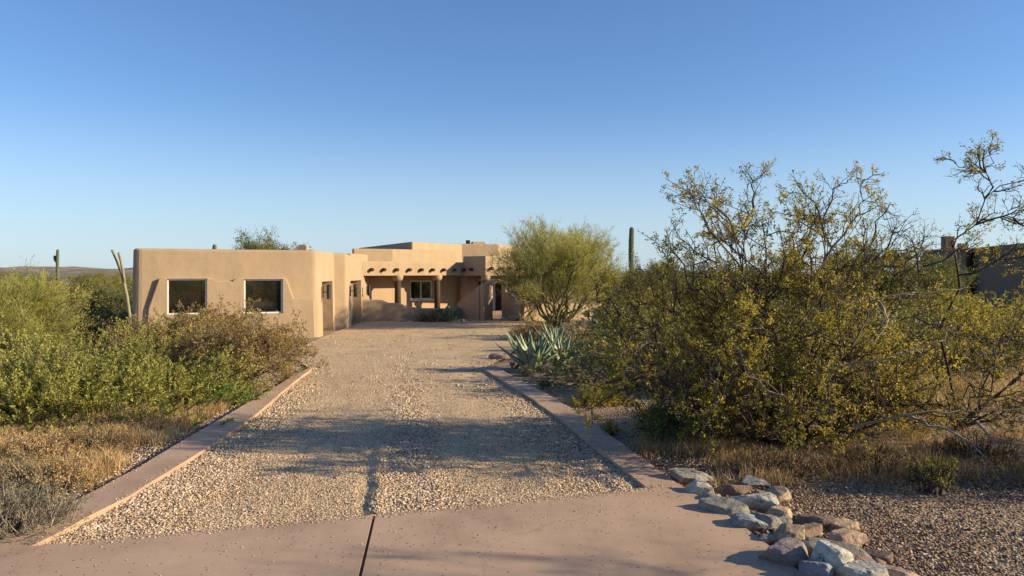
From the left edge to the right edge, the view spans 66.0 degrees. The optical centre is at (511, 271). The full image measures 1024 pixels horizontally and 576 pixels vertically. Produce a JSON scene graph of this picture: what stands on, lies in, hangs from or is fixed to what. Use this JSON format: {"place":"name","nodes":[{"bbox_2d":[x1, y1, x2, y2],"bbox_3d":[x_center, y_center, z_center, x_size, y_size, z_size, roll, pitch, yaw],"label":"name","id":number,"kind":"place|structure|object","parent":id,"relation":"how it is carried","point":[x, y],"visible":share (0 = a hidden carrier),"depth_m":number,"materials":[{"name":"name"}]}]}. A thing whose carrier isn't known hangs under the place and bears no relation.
{"place":"outdoors","nodes":[
{"label":"outdoors","id":0,"kind":"place"},
{"bbox_2d":[132,240,600,337],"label":"adobe house","id":1,"kind":"structure","parent":0,"point":[321,290],"depth_m":29.98,"materials":[{"name":"paint"}]},
{"bbox_2d":[167,279,206,314],"bbox_3d":[-11.612,0.881,28.173,1.311,1.276,0.070,0,0,-24],"label":"window","id":2,"kind":"structure","parent":1,"relation":"in","point":[189,291],"depth_m":28.15,"materials":[{"name":"black glass"}]},
{"bbox_2d":[244,279,282,313],"bbox_3d":[-9.223,0.899,29.235,1.375,1.275,0.070,0,0,-24],"label":"window","id":3,"kind":"structure","parent":1,"relation":"in","point":[270,291],"depth_m":29.26,"materials":[{"name":"black glass"}]},
{"bbox_2d":[411,280,431,299],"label":"window","id":4,"kind":"structure","parent":1,"relation":"in","point":[421,289],"depth_m":46.26,"materials":[{"name":"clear glass"}]},
{"bbox_2d":[495,282,500,309],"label":"door","id":5,"kind":"structure","parent":1,"relation":"in","point":[497,286],"depth_m":49.19,"materials":[{"name":"brown wood"}]},
{"bbox_2d":[0,266,896,272],"bbox_3d":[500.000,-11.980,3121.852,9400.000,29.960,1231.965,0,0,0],"label":"hills","id":6,"kind":"structure","parent":0,"point":[73,269],"depth_m":2834.03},
{"bbox_2d":[0,273,1023,575],"bbox_3d":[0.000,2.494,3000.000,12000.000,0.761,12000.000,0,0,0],"label":"ground","id":7,"kind":"structure","parent":0,"point":[620,415],"depth_m":8.81,"materials":[{"name":"soil"}]},
{"bbox_2d":[0,448,66,495],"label":"dry brush","id":8,"kind":"object","parent":7,"relation":"on","point":[14,470],"visible":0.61,"depth_m":9.01,"materials":[{"name":"beige plant"}]},
{"bbox_2d":[0,419,92,465],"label":"dry brush","id":9,"kind":"object","parent":7,"relation":"on","point":[11,444],"visible":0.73,"depth_m":10.32,"materials":[{"name":"beige plant"}]},
{"bbox_2d":[0,470,93,544],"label":"grey shrub","id":10,"kind":"object","parent":7,"relation":"on","point":[27,513],"visible":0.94,"depth_m":7.43,"materials":[{"name":"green plant"}]},
{"bbox_2d":[0,256,104,361],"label":"palo verde","id":11,"kind":"object","parent":7,"relation":"on","point":[22,306],"visible":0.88,"depth_m":20.33,"materials":[{"name":"green plant"}]},
{"bbox_2d":[0,441,120,494],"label":"dry brush","id":12,"kind":"object","parent":7,"relation":"on","point":[76,476],"visible":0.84,"depth_m":8.90,"materials":[{"name":"beige plant"}]},
{"bbox_2d":[38,279,105,307],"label":"desert shrub","id":13,"kind":"object","parent":7,"relation":"on","point":[96,288],"visible":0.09,"depth_m":44.28,"materials":[{"name":"green plant"}]},
{"bbox_2d":[49,282,127,344],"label":"desert shrub","id":14,"kind":"object","parent":7,"relation":"on","point":[91,319],"visible":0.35,"depth_m":27.84,"materials":[{"name":"green plant"}]},
{"bbox_2d":[60,276,123,311],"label":"desert shrub","id":15,"kind":"object","parent":7,"relation":"on","point":[91,283],"visible":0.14,"depth_m":47.34,"materials":[{"name":"green plant"}]},
{"bbox_2d":[42,417,147,462],"bbox_3d":[-5.818,2.309,10.711,1.610,0.747,1.189,0,0,0],"label":"dry brush","id":16,"kind":"object","parent":7,"relation":"on","point":[98,440],"visible":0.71,"depth_m":10.71,"materials":[{"name":"beige plant"}]},
{"bbox_2d":[65,284,127,335],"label":"desert shrub","id":17,"kind":"object","parent":7,"relation":"on","point":[92,305],"visible":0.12,"depth_m":31.01,"materials":[{"name":"green plant"}]},
{"bbox_2d":[97,292,131,316],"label":"desert shrub","id":18,"kind":"object","parent":7,"relation":"on","point":[121,305],"visible":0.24,"depth_m":41.09,"materials":[{"name":"green plant"}]},
{"bbox_2d":[0,394,235,487],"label":"dry grass","id":19,"kind":"structure","parent":7,"relation":"on","point":[113,457],"depth_m":11.51,"materials":[{"name":"plant"}]},
{"bbox_2d":[111,249,130,323],"bbox_3d":[-13.158,0.789,26.553,0.734,3.107,0.192,0,0,0],"label":"saguaro","id":20,"kind":"object","parent":7,"relation":"on","point":[121,268],"visible":0.94,"depth_m":26.56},
{"bbox_2d":[0,329,262,439],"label":"yellow green bush","id":21,"kind":"object","parent":7,"relation":"on","point":[16,394],"visible":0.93,"depth_m":12.86,"materials":[{"name":"green plant"}]},
{"bbox_2d":[84,402,189,433],"bbox_3d":[-5.833,2.333,12.244,1.761,0.658,1.308,0,0,0],"label":"dry brush","id":22,"kind":"object","parent":7,"relation":"on","point":[129,417],"visible":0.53,"depth_m":12.16,"materials":[{"name":"beige plant"}]},
{"bbox_2d":[31,337,274,415],"bbox_3d":[-6.609,1.966,14.744,4.152,1.632,3.749,0,0,0],"label":"yellow green bush","id":23,"kind":"object","parent":7,"relation":"on","point":[187,383],"visible":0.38,"depth_m":14.53,"materials":[{"name":"green plant"}]},
{"bbox_2d":[71,303,237,365],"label":"creosote bush","id":24,"kind":"object","parent":7,"relation":"on","point":[171,329],"visible":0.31,"depth_m":19.26,"materials":[{"name":"green plant"}]},
{"bbox_2d":[3,360,305,527],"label":"gravel stones","id":25,"kind":"object","parent":7,"relation":"on","point":[155,449],"visible":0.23,"depth_m":11.05,"materials":[{"name":"gravel"}]},
{"bbox_2d":[0,306,308,400],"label":"yellow green bush","id":26,"kind":"object","parent":7,"relation":"on","point":[111,355],"visible":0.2,"depth_m":15.59,"materials":[{"name":"green plant"}]},
{"bbox_2d":[0,368,311,550],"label":"kerb","id":27,"kind":"structure","parent":7,"relation":"on","point":[174,456],"depth_m":9.53,"materials":[{"name":"concrete"}]},
{"bbox_2d":[0,515,372,575],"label":"driveway apron","id":28,"kind":"object","parent":7,"relation":"on","point":[299,549],"visible":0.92,"depth_m":6.70,"materials":[{"name":"concrete"}]},
{"bbox_2d":[127,379,271,431],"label":"dry grass","id":29,"kind":"structure","parent":7,"relation":"on","point":[213,411],"depth_m":13.78,"materials":[{"name":"plant"}]},
{"bbox_2d":[165,373,259,406],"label":"leafy shrub","id":30,"kind":"object","parent":7,"relation":"on","point":[229,389],"visible":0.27,"depth_m":14.69,"materials":[{"name":"green plant"}]},
{"bbox_2d":[167,294,270,340],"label":"creosote bush","id":31,"kind":"object","parent":7,"relation":"on","point":[241,316],"visible":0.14,"depth_m":22.36,"materials":[{"name":"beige plant"}]},
{"bbox_2d":[157,308,328,386],"bbox_3d":[-5.848,1.619,17.236,3.392,1.766,3.033,0,0,15],"label":"creosote bush","id":32,"kind":"object","parent":7,"relation":"on","point":[267,346],"visible":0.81,"depth_m":16.77,"materials":[{"name":"beige plant"}]},
{"bbox_2d":[231,225,311,249],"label":"mesquite tree","id":33,"kind":"object","parent":7,"relation":"on","point":[253,246],"visible":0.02,"depth_m":45.45,"materials":[{"name":"green plant"}]},
{"bbox_2d":[66,319,623,540],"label":"gravel drive","id":34,"kind":"structure","parent":7,"relation":"on","point":[357,331],"depth_m":12.71,"materials":[{"name":"gravel"}]},
{"bbox_2d":[45,352,641,544],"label":"gravel stones","id":35,"kind":"object","parent":34,"relation":"on","point":[604,475],"visible":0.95,"depth_m":9.75,"materials":[{"name":"gravel"}]},
{"bbox_2d":[281,320,520,400],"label":"gravel stones","id":36,"kind":"object","parent":34,"relation":"on","point":[457,384],"visible":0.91,"depth_m":21.43,"materials":[{"name":"gravel"}]},
{"bbox_2d":[436,298,459,320],"bbox_3d":[-3.193,1.893,39.852,1.232,1.221,0.515,0,0,-16],"label":"prickly pear","id":37,"kind":"object","parent":34,"relation":"on","point":[454,311],"visible":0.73,"depth_m":39.82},
{"bbox_2d":[362,299,461,320],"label":"courtyard wall","id":38,"kind":"structure","parent":7,"relation":"on","point":[377,310],"depth_m":39.77,"materials":[{"name":"paint"}]},
{"bbox_2d":[411,307,454,321],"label":"green desert shrub","id":39,"kind":"object","parent":7,"relation":"on","point":[425,318],"visible":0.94,"depth_m":38.86,"materials":[{"name":"green plant"}]},
{"bbox_2d":[457,279,601,320],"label":"entry wall","id":40,"kind":"structure","parent":7,"relation":"on","point":[477,303],"depth_m":40.46,"materials":[{"name":"paint"}]},
{"bbox_2d":[501,313,557,341],"bbox_3d":[0.680,2.030,28.632,2.492,1.272,1.784,0,0,0],"label":"dry brush","id":41,"kind":"object","parent":7,"relation":"on","point":[523,333],"visible":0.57,"depth_m":28.41,"materials":[{"name":"brown plant"}]},
{"bbox_2d":[496,328,567,371],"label":"agave","id":42,"kind":"object","parent":7,"relation":"on","point":[525,352],"visible":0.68,"depth_m":19.30,"materials":[{"name":"plant"}]},
{"bbox_2d":[480,212,629,326],"bbox_3d":[1.851,-0.083,35.484,6.836,5.220,6.727,0,0,0],"label":"palo verde","id":43,"kind":"object","parent":7,"relation":"on","point":[544,275],"visible":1,"depth_m":34.71,"materials":[{"name":"green plant"}]},
{"bbox_2d":[530,321,579,345],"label":"agave","id":44,"kind":"object","parent":7,"relation":"on","point":[554,332],"visible":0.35,"depth_m":24.32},
{"bbox_2d":[544,334,585,370],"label":"agave","id":45,"kind":"object","parent":7,"relation":"on","point":[558,347],"visible":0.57,"depth_m":19.79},
{"bbox_2d":[517,212,623,321],"bbox_3d":[2.787,-0.241,38.546,5.831,5.558,5.719,0,0,0],"label":"palo verde","id":46,"kind":"object","parent":7,"relation":"on","point":[566,283],"visible":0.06,"depth_m":38.24,"materials":[{"name":"green plant"}]},
{"bbox_2d":[481,366,672,487],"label":"kerb","id":47,"kind":"structure","parent":7,"relation":"on","point":[647,474],"depth_m":11.57,"materials":[{"name":"concrete"}]},
{"bbox_2d":[560,313,597,348],"bbox_3d":[2.085,1.965,25.397,2.038,1.351,1.710,0,0,0],"label":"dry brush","id":48,"kind":"object","parent":7,"relation":"on","point":[568,332],"visible":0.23,"depth_m":25.23,"materials":[{"name":"brown plant"}]},
{"bbox_2d":[362,481,797,575],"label":"driveway apron","id":49,"kind":"object","parent":7,"relation":"on","point":[689,538],"visible":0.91,"depth_m":7.05,"materials":[{"name":"concrete"}]},
{"bbox_2d":[359,516,374,575],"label":"apron joint","id":50,"kind":"object","parent":49,"relation":"on","point":[366,550],"visible":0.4,"depth_m":6.90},
{"bbox_2d":[566,379,640,408],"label":"leafy shrub","id":51,"kind":"object","parent":7,"relation":"on","point":[594,400],"visible":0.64,"depth_m":14.54,"materials":[{"name":"green plant"}]},
{"bbox_2d":[598,417,624,435],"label":"grey shrub","id":52,"kind":"object","parent":7,"relation":"on","point":[614,430],"visible":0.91,"depth_m":11.93,"materials":[{"name":"green plant"}]},
{"bbox_2d":[549,296,678,361],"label":"desert shrub","id":53,"kind":"object","parent":7,"relation":"on","point":[591,347],"visible":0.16,"depth_m":22.00,"materials":[{"name":"green plant"}]},
{"bbox_2d":[520,288,727,396],"bbox_3d":[2.830,1.548,17.388,5.491,2.493,3.983,0,0,14],"label":"desert shrub","id":54,"kind":"object","parent":7,"relation":"on","point":[576,375],"visible":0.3,"depth_m":17.32,"materials":[{"name":"green plant"}]},
{"bbox_2d":[628,227,635,284],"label":"saguaro","id":55,"kind":"object","parent":7,"relation":"on","point":[631,240],"visible":0.52,"depth_m":59.84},
{"bbox_2d":[588,271,688,322],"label":"creosote bush","id":56,"kind":"object","parent":7,"relation":"on","point":[618,289],"visible":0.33,"depth_m":28.93,"materials":[{"name":"green plant"}]},
{"bbox_2d":[610,250,710,301],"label":"mesquite tree","id":57,"kind":"object","parent":7,"relation":"on","point":[637,274],"visible":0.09,"depth_m":43.03,"materials":[{"name":"green plant"}]},
{"bbox_2d":[630,386,719,441],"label":"leafy shrub","id":58,"kind":"object","parent":7,"relation":"on","point":[658,423],"visible":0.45,"depth_m":11.66,"materials":[{"name":"green plant"}]},
{"bbox_2d":[668,468,713,484],"bbox_3d":[2.095,2.445,9.228,0.525,0.240,0.338,6,-1,-11],"label":"rock","id":59,"kind":"object","parent":7,"relation":"on","point":[683,476],"visible":0.69,"depth_m":9.14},
{"bbox_2d":[685,479,714,496],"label":"rock","id":60,"kind":"object","parent":7,"relation":"on","point":[698,487],"visible":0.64,"depth_m":8.56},
{"bbox_2d":[640,295,770,357],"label":"creosote bush","id":61,"kind":"object","parent":7,"relation":"on","point":[672,324],"visible":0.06,"depth_m":19.75,"materials":[{"name":"green plant"}]},
{"bbox_2d":[663,419,759,449],"bbox_3d":[2.802,2.338,11.109,1.311,0.662,0.915,0,0,26],"label":"dry brush","id":62,"kind":"object","parent":7,"relation":"on","point":[728,436],"visible":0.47,"depth_m":11.01,"materials":[{"name":"brown plant"}]},
{"bbox_2d":[641,302,784,392],"bbox_3d":[4.088,1.440,15.687,2.555,2.106,2.643,0,0,-39],"label":"creosote bush","id":63,"kind":"object","parent":7,"relation":"on","point":[668,338],"visible":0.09,"depth_m":15.55,"materials":[{"name":"green plant"}]},
{"bbox_2d":[642,258,788,315],"bbox_3d":[8.917,0.953,35.882,7.436,3.233,7.592,0,0,0],"label":"mesquite tree","id":64,"kind":"object","parent":7,"relation":"on","point":[731,290],"visible":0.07,"depth_m":34.51,"materials":[{"name":"green plant"}]},
{"bbox_2d":[698,496,749,516],"bbox_3d":[2.156,2.437,7.951,0.426,0.282,0.388,0,0,-25],"label":"rock","id":65,"kind":"object","parent":7,"relation":"on","point":[729,507],"visible":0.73,"depth_m":7.89,"materials":[{"name":"stone"}]},
{"bbox_2d":[713,484,752,496],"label":"rock","id":66,"kind":"object","parent":7,"relation":"on","point":[723,490],"visible":0.59,"depth_m":8.59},
{"bbox_2d":[651,337,829,438],"bbox_3d":[3.552,1.699,12.198,2.950,1.596,3.057,0,0,0],"label":"creosote bush","id":67,"kind":"object","parent":7,"relation":"on","point":[705,360],"visible":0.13,"depth_m":12.01,"materials":[{"name":"green plant"}]},
{"bbox_2d":[729,512,767,532],"bbox_3d":[2.241,2.414,7.517,0.395,0.210,0.299,-1,3,20],"label":"rock","id":68,"kind":"object","parent":7,"relation":"on","point":[750,522],"visible":0.77,"depth_m":7.40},
{"bbox_2d":[730,492,778,513],"bbox_3d":[2.485,2.397,8.117,0.498,0.243,0.286,-2,-6,14],"label":"rock","id":69,"kind":"object","parent":7,"relation":"on","point":[762,502],"visible":0.59,"depth_m":8.00,"materials":[{"name":"stone"}]},
{"bbox_2d":[739,475,770,489],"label":"rock","id":70,"kind":"object","parent":7,"relation":"on","point":[757,483],"visible":0.71,"depth_m":8.88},
{"bbox_2d":[756,533,776,544],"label":"rock","id":71,"kind":"object","parent":7,"relation":"on","point":[769,539],"visible":0.53,"depth_m":7.04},
{"bbox_2d":[753,512,781,533],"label":"rock","id":72,"kind":"object","parent":7,"relation":"on","point":[772,521],"visible":0.48,"depth_m":7.47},
{"bbox_2d":[764,486,791,503],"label":"rock","id":73,"kind":"object","parent":7,"relation":"on","point":[782,494],"visible":0.56,"depth_m":8.27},
{"bbox_2d":[533,384,1023,575],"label":"gravel stones","id":74,"kind":"object","parent":7,"relation":"on","point":[946,557],"visible":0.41,"depth_m":8.13,"materials":[{"name":"gravel"}]},
{"bbox_2d":[766,505,792,519],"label":"rock","id":75,"kind":"object","parent":7,"relation":"on","point":[778,511],"visible":0.64,"depth_m":7.79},
{"bbox_2d":[759,537,808,570],"bbox_3d":[2.281,2.396,6.579,0.426,0.304,0.384,8,0,34],"label":"rock","id":76,"kind":"object","parent":7,"relation":"on","point":[789,551],"visible":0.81,"depth_m":6.47,"materials":[{"name":"stone"}]},
{"bbox_2d":[729,437,840,483],"bbox_3d":[3.293,2.324,9.612,1.168,0.720,1.173,0,0,-43],"label":"dry brush","id":77,"kind":"object","parent":7,"relation":"on","point":[783,462],"visible":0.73,"depth_m":9.50,"materials":[{"name":"brown plant"}]},
{"bbox_2d":[773,523,804,542],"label":"rock","id":78,"kind":"object","parent":7,"relation":"on","point":[794,531],"visible":0.63,"depth_m":7.03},
{"bbox_2d":[571,157,1023,472],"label":"creosote bush","id":79,"kind":"object","parent":7,"relation":"on","point":[791,276],"visible":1,"depth_m":10.57,"materials":[{"name":"green plant"}]},
{"bbox_2d":[685,485,924,575],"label":"rubble","id":80,"kind":"object","parent":7,"relation":"on","point":[797,511],"visible":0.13,"depth_m":7.37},
{"bbox_2d":[803,522,822,538],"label":"rock","id":81,"kind":"object","parent":7,"relation":"on","point":[812,529],"visible":0.45,"depth_m":7.21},
{"bbox_2d":[798,560,833,575],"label":"rock","id":82,"kind":"object","parent":7,"relation":"on","point":[811,568],"visible":1,"depth_m":6.14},
{"bbox_2d":[794,514,838,529],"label":"rock","id":83,"kind":"object","parent":7,"relation":"on","point":[825,521],"visible":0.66,"depth_m":7.51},
{"bbox_2d":[772,294,877,345],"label":"desert shrub","id":84,"kind":"object","parent":7,"relation":"on","point":[813,320],"visible":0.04,"depth_m":23.47,"materials":[{"name":"green plant"}]},
{"bbox_2d":[809,540,853,571],"bbox_3d":[2.590,2.373,6.388,0.346,0.326,0.350,17,-4,-39],"label":"rock","id":85,"kind":"object","parent":7,"relation":"on","point":[835,556],"visible":0.62,"depth_m":6.28,"materials":[{"name":"stone"}]},
{"bbox_2d":[745,328,922,445],"bbox_3d":[4.752,1.664,11.939,2.660,1.659,2.927,0,0,0],"label":"creosote bush","id":86,"kind":"object","parent":7,"relation":"on","point":[850,390],"visible":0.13,"depth_m":11.31,"materials":[{"name":"green plant"}]},
{"bbox_2d":[802,537,871,558],"bbox_3d":[2.736,2.438,6.686,0.616,0.266,0.308,3,13,11],"label":"rock","id":87,"kind":"object","parent":7,"relation":"on","point":[811,543],"visible":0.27,"depth_m":6.66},
{"bbox_2d":[827,518,859,531],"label":"rock","id":88,"kind":"object","parent":7,"relation":"on","point":[845,523],"visible":0.59,"depth_m":7.41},
{"bbox_2d":[827,528,868,546],"bbox_3d":[3.001,2.437,7.059,0.352,0.241,0.295,3,-7,23],"label":"rock","id":89,"kind":"object","parent":7,"relation":"on","point":[857,538],"visible":0.59,"depth_m":6.99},
{"bbox_2d":[834,559,888,575],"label":"rock","id":90,"kind":"object","parent":7,"relation":"on","point":[859,567],"visible":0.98,"depth_m":6.05,"materials":[{"name":"stone"}]},
{"bbox_2d":[818,433,925,478],"bbox_3d":[4.551,2.340,9.872,1.446,0.663,1.170,0,0,0],"label":"dry brush","id":91,"kind":"object","parent":7,"relation":"on","point":[882,452],"visible":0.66,"depth_m":9.81,"materials":[{"name":"brown plant"}]},
{"bbox_2d":[864,549,894,564],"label":"rock","id":92,"kind":"object","parent":7,"relation":"on","point":[879,554],"visible":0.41,"depth_m":6.67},
{"bbox_2d":[810,312,969,388],"bbox_3d":[7.988,1.786,17.705,3.950,1.787,3.788,0,0,-21],"label":"desert shrub","id":93,"kind":"object","parent":7,"relation":"on","point":[918,345],"visible":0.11,"depth_m":17.08,"materials":[{"name":"green plant"}]},
{"bbox_2d":[806,236,984,313],"bbox_3d":[18.706,0.255,39.707,8.684,4.638,7.919,0,0,0],"label":"mesquite tree","id":94,"kind":"object","parent":7,"relation":"on","point":[949,272],"visible":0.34,"depth_m":38.10,"materials":[{"name":"green plant"}]},
{"bbox_2d":[879,563,917,575],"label":"rock","id":95,"kind":"object","parent":7,"relation":"on","point":[893,571],"visible":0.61,"depth_m":6.10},
{"bbox_2d":[831,288,969,336],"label":"creosote bush","id":96,"kind":"object","parent":7,"relation":"on","point":[903,307],"visible":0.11,"depth_m":23.65,"materials":[{"name":"green plant"}]},
{"bbox_2d":[864,267,953,319],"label":"desert shrub","id":97,"kind":"object","parent":7,"relation":"on","point":[907,290],"visible":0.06,"depth_m":36.83,"materials":[{"name":"green plant"}]},
{"bbox_2d":[829,282,990,380],"bbox_3d":[8.892,1.513,18.602,4.564,2.586,3.173,0,0,-4],"label":"desert shrub","id":98,"kind":"object","parent":7,"relation":"on","point":[907,312],"visible":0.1,"depth_m":18.30,"materials":[{"name":"green plant"}]},
{"bbox_2d":[898,452,960,495],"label":"creosote bush","id":99,"kind":"object","parent":7,"relation":"on","point":[934,469],"visible":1,"depth_m":8.66,"materials":[{"name":"green plant"}]},
{"bbox_2d":[862,317,1023,412],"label":"dry grass","id":100,"kind":"structure","parent":7,"relation":"on","point":[960,384],"depth_m":15.54,"materials":[{"name":"plant"}]},
{"bbox_2d":[863,129,1023,430],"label":"creosote bush","id":101,"kind":"object","parent":7,"relation":"on","point":[973,170],"visible":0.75,"depth_m":11.35,"materials":[{"name":"green plant"}]},
{"bbox_2d":[879,292,1015,379],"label":"desert shrub","id":102,"kind":"object","parent":7,"relation":"on","point":[951,348],"visible":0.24,"depth_m":17.90,"materials":[{"name":"green plant"}]},
{"bbox_2d":[891,278,1023,365],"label":"desert shrub","id":103,"kind":"object","parent":7,"relation":"on","point":[964,292],"visible":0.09,"depth_m":21.25,"materials":[{"name":"green plant"}]},
{"bbox_2d":[894,289,1023,335],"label":"desert shrub","id":104,"kind":"object","parent":7,"relation":"on","point":[999,305],"visible":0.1,"depth_m":26.94,"materials":[{"name":"green plant"}]},
{"bbox_2d":[906,422,1023,463],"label":"dry brush","id":105,"kind":"object","parent":7,"relation":"on","point":[955,444],"visible":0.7,"depth_m":10.35,"materials":[{"name":"brown plant"}]},
{"bbox_2d":[908,294,1023,369],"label":"creosote bush","id":106,"kind":"object","parent":7,"relation":"on","point":[991,326],"visible":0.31,"depth_m":19.47,"materials":[{"name":"green plant"}]},
{"bbox_2d":[915,307,1023,379],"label":"desert shrub","id":107,"kind":"object","parent":7,"relation":"on","point":[1004,358],"visible":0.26,"depth_m":17.98,"materials":[{"name":"green plant"}]},
{"bbox_2d":[922,236,1023,310],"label":"neighbour house","id":108,"kind":"structure","parent":7,"relation":"on","point":[989,279],"depth_m":53.35,"materials":[{"name":"paint"}]},
{"bbox_2d":[972,367,1023,430],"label":"creosote bush","id":109,"kind":"object","parent":7,"relation":"on","point":[1011,411],"visible":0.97,"depth_m":9.92,"materials":[{"name":"green plant"}]},
{"bbox_2d":[0,0,1023,271],"label":"sky","id":110,"kind":"structure","parent":0,"point":[334,126],"materials":[{"name":"blue"}]},
{"bbox_2d":[581,308,604,332],"bbox_3d":[3.002,1.890,29.141,1.030,1.202,0.472,0,0,0],"label":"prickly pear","id":111,"kind":"object","parent":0,"point":[588,318],"visible":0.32,"depth_m":29.17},
{"bbox_2d":[616,385,1023,491],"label":"dry grass","id":112,"kind":"structure","parent":0,"point":[715,453],"depth_m":10.24,"materials":[{"name":"plant"}]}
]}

